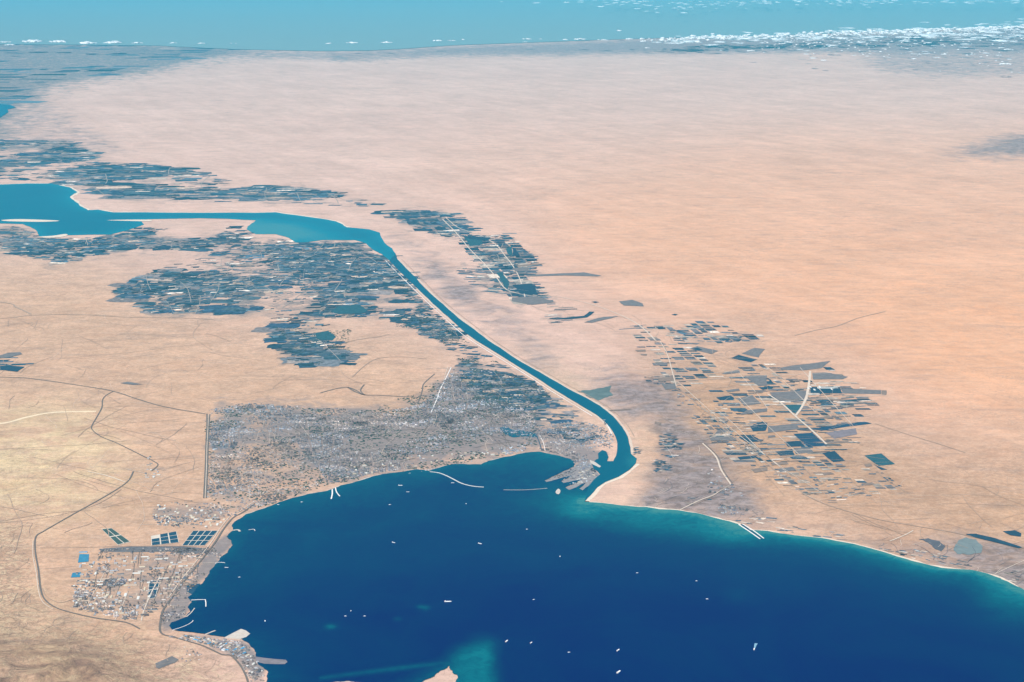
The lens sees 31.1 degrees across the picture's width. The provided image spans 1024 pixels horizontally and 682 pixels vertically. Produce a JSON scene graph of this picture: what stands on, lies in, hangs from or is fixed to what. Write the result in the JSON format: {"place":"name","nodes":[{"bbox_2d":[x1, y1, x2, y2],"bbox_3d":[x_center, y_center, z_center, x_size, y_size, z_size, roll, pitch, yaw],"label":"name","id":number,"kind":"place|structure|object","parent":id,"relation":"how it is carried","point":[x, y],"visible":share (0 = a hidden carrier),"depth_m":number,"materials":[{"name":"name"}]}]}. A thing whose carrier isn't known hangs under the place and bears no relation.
{"place":"outdoors","nodes":[
{"label":"outdoors","id":0,"kind":"place"},
{"bbox_2d":[0,411,95,423],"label":"road","id":1,"kind":"structure","parent":0,"point":[44,413],"depth_m":437.82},
{"bbox_2d":[34,471,139,628],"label":"road","id":2,"kind":"structure","parent":0,"point":[40,588],"depth_m":330.88,"materials":[{"name":"asphalt"}]},
{"bbox_2d":[155,656,177,668],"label":"rail yard","id":3,"kind":"structure","parent":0,"point":[170,660],"depth_m":286.92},
{"bbox_2d":[19,183,348,226],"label":"beach","id":4,"kind":"structure","parent":0,"point":[71,196],"depth_m":762.69,"materials":[{"name":"sand"}]},
{"bbox_2d":[0,183,395,259],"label":"lake","id":5,"kind":"structure","parent":0,"point":[43,201],"depth_m":745.73,"materials":[{"name":"liquid"}]},
{"bbox_2d":[2,219,57,221],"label":"sandbar","id":6,"kind":"structure","parent":5,"relation":"in","point":[27,220],"depth_m":740.26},
{"bbox_2d":[203,414,207,497],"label":"road","id":7,"kind":"structure","parent":0,"point":[205,456],"depth_m":401.86,"materials":[{"name":"asphalt"}]},
{"bbox_2d":[159,503,254,681],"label":"road","id":8,"kind":"structure","parent":0,"point":[233,657],"depth_m":308.18,"materials":[{"name":"asphalt"}]},
{"bbox_2d":[316,331,335,339],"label":"pond","id":9,"kind":"structure","parent":0,"point":[325,335],"depth_m":524.58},
{"bbox_2d":[331,305,366,313],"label":"field","id":10,"kind":"structure","parent":0,"point":[352,309],"depth_m":561.60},
{"bbox_2d":[385,260,591,415],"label":"road","id":11,"kind":"structure","parent":0,"point":[485,349],"depth_m":505.48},
{"bbox_2d":[388,260,613,433],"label":"canal bank","id":12,"kind":"structure","parent":0,"point":[460,329],"depth_m":487.80,"materials":[{"name":"sand"}]},
{"bbox_2d":[469,368,535,412],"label":"town park","id":13,"kind":"structure","parent":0,"point":[475,396],"depth_m":455.18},
{"bbox_2d":[0,27,1023,681],"bbox_3d":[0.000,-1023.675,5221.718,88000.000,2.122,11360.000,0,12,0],"label":"ground","id":14,"kind":"structure","parent":0,"point":[780,197],"depth_m":606.52,"materials":[{"name":"sand"}]},
{"bbox_2d":[3,242,117,255],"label":"crop patches","id":15,"kind":"object","parent":14,"relation":"on","point":[95,251],"visible":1,"depth_m":666.83,"materials":[{"name":"plant"}]},
{"bbox_2d":[13,242,120,260],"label":"farmland","id":16,"kind":"object","parent":14,"relation":"on","point":[55,244],"visible":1,"depth_m":671.14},
{"bbox_2d":[0,141,197,194],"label":"fallow patches","id":17,"kind":"object","parent":14,"relation":"on","point":[129,186],"visible":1,"depth_m":839.92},
{"bbox_2d":[86,577,128,586],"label":"town roofs","id":18,"kind":"structure","parent":14,"relation":"on","point":[124,581],"depth_m":322.80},
{"bbox_2d":[0,140,220,195],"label":"farm lanes","id":19,"kind":"structure","parent":14,"relation":"on","point":[105,173],"depth_m":886.38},
{"bbox_2d":[0,156,220,197],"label":"farmland","id":20,"kind":"object","parent":14,"relation":"on","point":[111,180],"visible":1,"depth_m":882.90,"materials":[{"name":"plant"}]},
{"bbox_2d":[0,139,227,199],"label":"farmland","id":21,"kind":"object","parent":14,"relation":"on","point":[93,168],"visible":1,"depth_m":898.12,"materials":[{"name":"plant"}]},
{"bbox_2d":[0,522,231,681],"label":"desert tracks","id":22,"kind":"object","parent":14,"relation":"on","point":[60,617],"visible":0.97,"depth_m":303.71},
{"bbox_2d":[0,140,240,199],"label":"crop patches","id":23,"kind":"object","parent":14,"relation":"on","point":[145,195],"visible":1,"depth_m":890.52,"materials":[{"name":"plant"}]},
{"bbox_2d":[0,44,243,104],"bbox_3d":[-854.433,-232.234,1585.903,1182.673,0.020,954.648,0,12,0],"label":"farmland","id":24,"kind":"object","parent":14,"relation":"on","point":[114,68],"visible":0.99,"depth_m":1611.30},
{"bbox_2d":[87,549,199,604],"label":"town streets","id":25,"kind":"object","parent":14,"relation":"on","point":[141,571],"visible":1,"depth_m":327.21,"materials":[{"name":"asphalt"}]},
{"bbox_2d":[71,547,220,623],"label":"town roofs","id":26,"kind":"structure","parent":14,"relation":"on","point":[132,616],"depth_m":318.41,"materials":[{"name":"concrete"}]},
{"bbox_2d":[99,546,207,554],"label":"town park","id":27,"kind":"structure","parent":14,"relation":"on","point":[140,549],"depth_m":340.30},
{"bbox_2d":[0,316,379,552],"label":"desert tracks","id":28,"kind":"object","parent":14,"relation":"on","point":[129,422],"visible":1,"depth_m":431.62},
{"bbox_2d":[152,500,230,527],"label":"town roofs","id":29,"kind":"structure","parent":14,"relation":"on","point":[185,519],"depth_m":359.05,"materials":[{"name":"concrete"}]},
{"bbox_2d":[5,229,384,275],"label":"farm lanes","id":30,"kind":"structure","parent":14,"relation":"on","point":[237,254],"depth_m":670.88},
{"bbox_2d":[0,226,407,285],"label":"farmland","id":31,"kind":"object","parent":14,"relation":"on","point":[189,242],"visible":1,"depth_m":675.35,"materials":[{"name":"plant"}]},
{"bbox_2d":[0,230,418,282],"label":"crop patches","id":32,"kind":"object","parent":14,"relation":"on","point":[167,246],"visible":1,"depth_m":682.21,"materials":[{"name":"plant"}]},
{"bbox_2d":[169,634,263,681],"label":"town roofs","id":33,"kind":"structure","parent":14,"relation":"on","point":[257,669],"depth_m":292.95,"materials":[{"name":"concrete"}]},
{"bbox_2d":[225,629,249,639],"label":"quay","id":34,"kind":"structure","parent":14,"relation":"on","point":[240,635],"depth_m":297.89,"materials":[{"name":"concrete"}]},
{"bbox_2d":[122,234,376,258],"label":"fallow patches","id":35,"kind":"object","parent":14,"relation":"on","point":[263,250],"visible":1,"depth_m":682.15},
{"bbox_2d":[190,189,311,200],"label":"crop patches","id":36,"kind":"object","parent":14,"relation":"on","point":[239,197],"visible":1,"depth_m":810.35,"materials":[{"name":"plant"}]},
{"bbox_2d":[106,244,399,367],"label":"crop patches","id":37,"kind":"object","parent":14,"relation":"on","point":[334,361],"visible":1,"depth_m":577.54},
{"bbox_2d":[208,403,298,449],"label":"town roofs","id":38,"kind":"structure","parent":14,"relation":"on","point":[231,436],"depth_m":429.17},
{"bbox_2d":[125,243,384,359],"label":"farm lanes","id":39,"kind":"structure","parent":14,"relation":"on","point":[258,283],"depth_m":604.28,"materials":[{"name":"grey"}]},
{"bbox_2d":[114,242,407,363],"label":"farmland","id":40,"kind":"object","parent":14,"relation":"on","point":[264,281],"visible":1,"depth_m":597.43,"materials":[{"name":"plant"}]},
{"bbox_2d":[207,428,323,515],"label":"town roofs","id":41,"kind":"structure","parent":14,"relation":"on","point":[227,462],"depth_m":391.87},
{"bbox_2d":[208,432,327,508],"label":"town streets","id":42,"kind":"object","parent":14,"relation":"on","point":[258,467],"visible":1,"depth_m":393.11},
{"bbox_2d":[255,657,286,663],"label":"quay","id":43,"kind":"structure","parent":14,"relation":"on","point":[269,660],"depth_m":287.54,"materials":[{"name":"concrete"}]},
{"bbox_2d":[147,250,397,363],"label":"fallow patches","id":44,"kind":"object","parent":14,"relation":"on","point":[292,362],"visible":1,"depth_m":592.38,"materials":[{"name":"soil"}]},
{"bbox_2d":[136,235,419,365],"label":"outlying crops","id":45,"kind":"object","parent":14,"relation":"on","point":[296,285],"visible":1,"depth_m":613.46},
{"bbox_2d":[229,185,346,200],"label":"crop patches","id":46,"kind":"object","parent":14,"relation":"on","point":[259,194],"visible":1,"depth_m":819.98,"materials":[{"name":"plant"}]},
{"bbox_2d":[247,186,347,205],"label":"farmland","id":47,"kind":"object","parent":14,"relation":"on","point":[260,191],"visible":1,"depth_m":823.13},
{"bbox_2d":[275,327,350,364],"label":"palm groves","id":48,"kind":"object","parent":14,"relation":"on","point":[319,344],"visible":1,"depth_m":515.43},
{"bbox_2d":[256,187,384,204],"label":"farmland","id":49,"kind":"object","parent":14,"relation":"on","point":[323,191],"visible":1,"depth_m":810.34,"materials":[{"name":"plant"}]},
{"bbox_2d":[315,263,408,314],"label":"crop patches","id":50,"kind":"object","parent":14,"relation":"on","point":[362,297],"visible":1,"depth_m":589.05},
{"bbox_2d":[322,261,409,317],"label":"farmland","id":51,"kind":"object","parent":14,"relation":"on","point":[337,276],"visible":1,"depth_m":611.65,"materials":[{"name":"plant"}]},
{"bbox_2d":[204,375,537,507],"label":"roofs","id":52,"kind":"object","parent":14,"relation":"on","point":[350,442],"visible":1,"depth_m":416.87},
{"bbox_2d":[278,373,538,481],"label":"town roofs","id":53,"kind":"structure","parent":14,"relation":"on","point":[334,424],"depth_m":426.22,"materials":[{"name":"concrete"}]},
{"bbox_2d":[289,383,533,471],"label":"town streets","id":54,"kind":"object","parent":14,"relation":"on","point":[434,435],"visible":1,"depth_m":417.70,"materials":[{"name":"asphalt"}]},
{"bbox_2d":[383,210,468,235],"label":"farmland","id":55,"kind":"object","parent":14,"relation":"on","point":[420,221],"visible":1,"depth_m":735.50,"materials":[{"name":"plant"}]},
{"bbox_2d":[371,210,482,233],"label":"crop patches","id":56,"kind":"object","parent":14,"relation":"on","point":[401,216],"visible":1,"depth_m":743.45,"materials":[{"name":"plant"}]},
{"bbox_2d":[384,211,473,236],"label":"farmland","id":57,"kind":"object","parent":14,"relation":"on","point":[441,223],"visible":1,"depth_m":735.34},
{"bbox_2d":[400,297,519,395],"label":"fallow patches","id":58,"kind":"object","parent":14,"relation":"on","point":[467,380],"visible":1,"depth_m":475.41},
{"bbox_2d":[401,282,539,407],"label":"farmland","id":59,"kind":"object","parent":14,"relation":"on","point":[429,314],"visible":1,"depth_m":499.57,"materials":[{"name":"plant"}]},
{"bbox_2d":[389,285,547,404],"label":"crop patches","id":60,"kind":"object","parent":59,"relation":"on","point":[401,311],"visible":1,"depth_m":524.84,"materials":[{"name":"plant"}]},
{"bbox_2d":[395,281,550,407],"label":"farmland","id":61,"kind":"object","parent":14,"relation":"on","point":[526,381],"visible":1,"depth_m":477.54,"materials":[{"name":"plant"}]},
{"bbox_2d":[397,284,548,404],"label":"palm groves","id":62,"kind":"object","parent":14,"relation":"on","point":[474,362],"visible":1,"depth_m":480.99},
{"bbox_2d":[391,283,554,412],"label":"outlying crops","id":63,"kind":"object","parent":14,"relation":"on","point":[480,374],"visible":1,"depth_m":471.08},
{"bbox_2d":[456,269,506,293],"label":"farmland","id":64,"kind":"object","parent":14,"relation":"on","point":[496,290],"visible":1,"depth_m":611.70,"materials":[{"name":"grey"}]},
{"bbox_2d":[443,369,535,425],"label":"town roofs","id":65,"kind":"structure","parent":14,"relation":"on","point":[459,399],"depth_m":458.46,"materials":[{"name":"concrete"}]},
{"bbox_2d":[458,235,545,303],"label":"farmland","id":66,"kind":"object","parent":14,"relation":"on","point":[499,244],"visible":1,"depth_m":643.98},
{"bbox_2d":[459,234,548,297],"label":"farmland","id":67,"kind":"object","parent":14,"relation":"on","point":[497,258],"visible":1,"depth_m":649.89,"materials":[{"name":"plant"}]},
{"bbox_2d":[459,233,552,304],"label":"farmland","id":68,"kind":"object","parent":14,"relation":"on","point":[512,272],"visible":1,"depth_m":640.03,"materials":[{"name":"plant"}]},
{"bbox_2d":[500,427,537,436],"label":"lagoon","id":69,"kind":"structure","parent":14,"relation":"on","point":[515,435],"depth_m":420.33,"materials":[{"name":"liquid"}]},
{"bbox_2d":[512,386,588,442],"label":"crop patches","id":70,"kind":"object","parent":14,"relation":"on","point":[567,413],"visible":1,"depth_m":438.20,"materials":[{"name":"grey"}]},
{"bbox_2d":[516,385,599,439],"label":"farmland","id":71,"kind":"object","parent":14,"relation":"on","point":[567,435],"visible":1,"depth_m":423.41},
{"bbox_2d":[545,461,598,489],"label":"quay apron","id":72,"kind":"object","parent":14,"relation":"on","point":[588,479],"visible":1,"depth_m":386.75,"materials":[{"name":"concrete"}]},
{"bbox_2d":[538,421,612,478],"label":"town roofs","id":73,"kind":"structure","parent":14,"relation":"on","point":[578,441],"depth_m":415.29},
{"bbox_2d":[578,386,612,399],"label":"salt lagoon","id":74,"kind":"structure","parent":14,"relation":"on","point":[599,393],"depth_m":458.50,"materials":[{"name":"liquid"}]},
{"bbox_2d":[545,303,673,331],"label":"farmland","id":75,"kind":"object","parent":14,"relation":"on","point":[549,315],"visible":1,"depth_m":547.02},
{"bbox_2d":[659,433,684,457],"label":"roofs","id":76,"kind":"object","parent":14,"relation":"on","point":[669,443],"visible":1,"depth_m":411.25,"materials":[{"name":"concrete"}]},
{"bbox_2d":[635,327,716,392],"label":"farmland","id":77,"kind":"object","parent":14,"relation":"on","point":[703,358],"visible":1,"depth_m":492.36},
{"bbox_2d":[669,326,744,343],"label":"farmland","id":78,"kind":"object","parent":14,"relation":"on","point":[678,331],"visible":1,"depth_m":523.51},
{"bbox_2d":[658,321,764,342],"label":"farmland","id":79,"kind":"object","parent":14,"relation":"on","point":[702,330],"visible":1,"depth_m":528.83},
{"bbox_2d":[672,390,762,465],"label":"farmland","id":80,"kind":"object","parent":14,"relation":"on","point":[728,444],"visible":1,"depth_m":419.53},
{"bbox_2d":[685,497,853,540],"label":"shoreline flats","id":81,"kind":"structure","parent":14,"relation":"on","point":[777,527],"depth_m":353.06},
{"bbox_2d":[532,306,1023,547],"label":"desert tracks","id":82,"kind":"object","parent":14,"relation":"on","point":[803,438],"visible":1,"depth_m":417.71},
{"bbox_2d":[706,382,867,461],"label":"farmland","id":83,"kind":"object","parent":14,"relation":"on","point":[780,404],"visible":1,"depth_m":426.51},
{"bbox_2d":[708,364,877,461],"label":"farmland","id":84,"kind":"object","parent":14,"relation":"on","point":[766,398],"visible":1,"depth_m":442.87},
{"bbox_2d":[760,466,871,502],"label":"farmland","id":85,"kind":"object","parent":14,"relation":"on","point":[862,493],"visible":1,"depth_m":378.16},
{"bbox_2d":[774,455,900,494],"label":"farmland","id":86,"kind":"object","parent":14,"relation":"on","point":[819,463],"visible":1,"depth_m":384.48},
{"bbox_2d":[822,399,870,408],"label":"farmland","id":87,"kind":"object","parent":14,"relation":"on","point":[848,401],"visible":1,"depth_m":448.61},
{"bbox_2d":[919,538,944,550],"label":"salt lagoon","id":88,"kind":"structure","parent":14,"relation":"on","point":[934,544],"depth_m":343.59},
{"bbox_2d":[880,548,1020,581],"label":"shoreline flats","id":89,"kind":"structure","parent":14,"relation":"on","point":[900,551],"depth_m":335.86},
{"bbox_2d":[953,537,982,554],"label":"salt lagoon","id":90,"kind":"structure","parent":14,"relation":"on","point":[969,544],"depth_m":341.89,"materials":[{"name":"liquid"}]},
{"bbox_2d":[0,0,1023,50],"bbox_3d":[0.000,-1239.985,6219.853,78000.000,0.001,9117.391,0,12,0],"label":"sea","id":91,"kind":"structure","parent":0,"point":[307,25],"depth_m":2595.91,"materials":[{"name":"liquid"}]},
{"bbox_2d":[390,254,636,499],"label":"canal","id":92,"kind":"structure","parent":0,"point":[625,459],"depth_m":446.47,"materials":[{"name":"liquid"}]},
{"bbox_2d":[398,259,633,453],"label":"canal bank","id":93,"kind":"structure","parent":0,"point":[603,407],"depth_m":481.00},
{"bbox_2d":[413,270,634,436],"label":"road","id":94,"kind":"structure","parent":0,"point":[528,362],"depth_m":492.26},
{"bbox_2d":[513,283,537,294],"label":"field","id":95,"kind":"structure","parent":0,"point":[526,288],"depth_m":595.58,"materials":[{"name":"blue"}]},
{"bbox_2d":[512,296,553,304],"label":"field","id":96,"kind":"structure","parent":0,"point":[532,300],"depth_m":575.70,"materials":[{"name":"grey"}]},
{"bbox_2d":[442,219,654,339],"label":"road","id":97,"kind":"structure","parent":0,"point":[530,295],"depth_m":601.68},
{"bbox_2d":[527,272,600,275],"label":"field","id":98,"kind":"structure","parent":0,"point":[576,274],"depth_m":620.59,"materials":[{"name":"grey"}]},
{"bbox_2d":[169,452,1023,681],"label":"bay","id":99,"kind":"object","parent":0,"point":[336,587],"visible":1,"depth_m":315.70,"materials":[{"name":"liquid"}]},
{"bbox_2d":[586,464,638,500],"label":"canal bank","id":100,"kind":"structure","parent":0,"point":[594,493],"depth_m":382.40,"materials":[{"name":"sand"}]},
{"bbox_2d":[738,395,759,405],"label":"field","id":101,"kind":"structure","parent":0,"point":[748,400],"depth_m":450.46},
{"bbox_2d":[742,348,764,356],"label":"field","id":102,"kind":"structure","parent":0,"point":[756,352],"depth_m":503.02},
{"bbox_2d":[746,375,766,385],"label":"field","id":103,"kind":"structure","parent":0,"point":[758,380],"depth_m":472.02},
{"bbox_2d":[750,421,766,430],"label":"field","id":104,"kind":"structure","parent":0,"point":[762,427],"depth_m":425.46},
{"bbox_2d":[768,424,799,432],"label":"field","id":105,"kind":"structure","parent":0,"point":[776,428],"depth_m":425.50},
{"bbox_2d":[769,390,806,400],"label":"field","id":106,"kind":"structure","parent":0,"point":[796,395],"depth_m":455.47,"materials":[{"name":"grey"}]},
{"bbox_2d":[581,0,1018,12],"bbox_3d":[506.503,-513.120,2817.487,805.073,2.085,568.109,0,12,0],"label":"cloud","id":107,"kind":"structure","parent":0,"point":[776,2],"depth_m":2974.73,"materials":[{"name":"white"}]},
{"bbox_2d":[585,501,1016,585],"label":"beach","id":108,"kind":"structure","parent":0,"point":[825,538],"depth_m":344.83,"materials":[{"name":"sand"}]},
{"bbox_2d":[780,361,829,369],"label":"field","id":109,"kind":"structure","parent":0,"point":[817,365],"depth_m":486.51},
{"bbox_2d":[794,433,825,446],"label":"field","id":110,"kind":"structure","parent":0,"point":[811,438],"depth_m":415.29,"materials":[{"name":"blue"}]},
{"bbox_2d":[810,387,841,392],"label":"field","id":111,"kind":"structure","parent":0,"point":[827,390],"depth_m":460.57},
{"bbox_2d":[812,372,846,378],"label":"field","id":112,"kind":"structure","parent":0,"point":[823,375],"depth_m":475.33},
{"bbox_2d":[640,19,1023,65],"bbox_3d":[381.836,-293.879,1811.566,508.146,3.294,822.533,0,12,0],"label":"cloud","id":113,"kind":"structure","parent":0,"point":[916,31],"depth_m":1977.58,"materials":[{"name":"white"}]},
{"bbox_2d":[823,451,844,461],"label":"field","id":114,"kind":"structure","parent":0,"point":[832,455],"depth_m":401.59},
{"bbox_2d":[656,341,1022,547],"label":"road","id":115,"kind":"structure","parent":0,"point":[775,470],"depth_m":393.12,"materials":[{"name":"asphalt"}]},
{"bbox_2d":[826,428,856,438],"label":"field","id":116,"kind":"structure","parent":0,"point":[843,433],"depth_m":420.35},
{"bbox_2d":[812,422,871,430],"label":"field","id":117,"kind":"structure","parent":0,"point":[840,426],"depth_m":426.42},
{"bbox_2d":[841,388,880,393],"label":"field","id":118,"kind":"structure","parent":0,"point":[856,391],"depth_m":459.55,"materials":[{"name":"grey"}]},
{"bbox_2d":[865,454,893,465],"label":"field","id":119,"kind":"structure","parent":0,"point":[878,460],"depth_m":399.26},
{"bbox_2d":[967,534,1020,547],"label":"field","id":120,"kind":"structure","parent":0,"point":[992,539],"depth_m":345.77,"materials":[{"name":"blue"}]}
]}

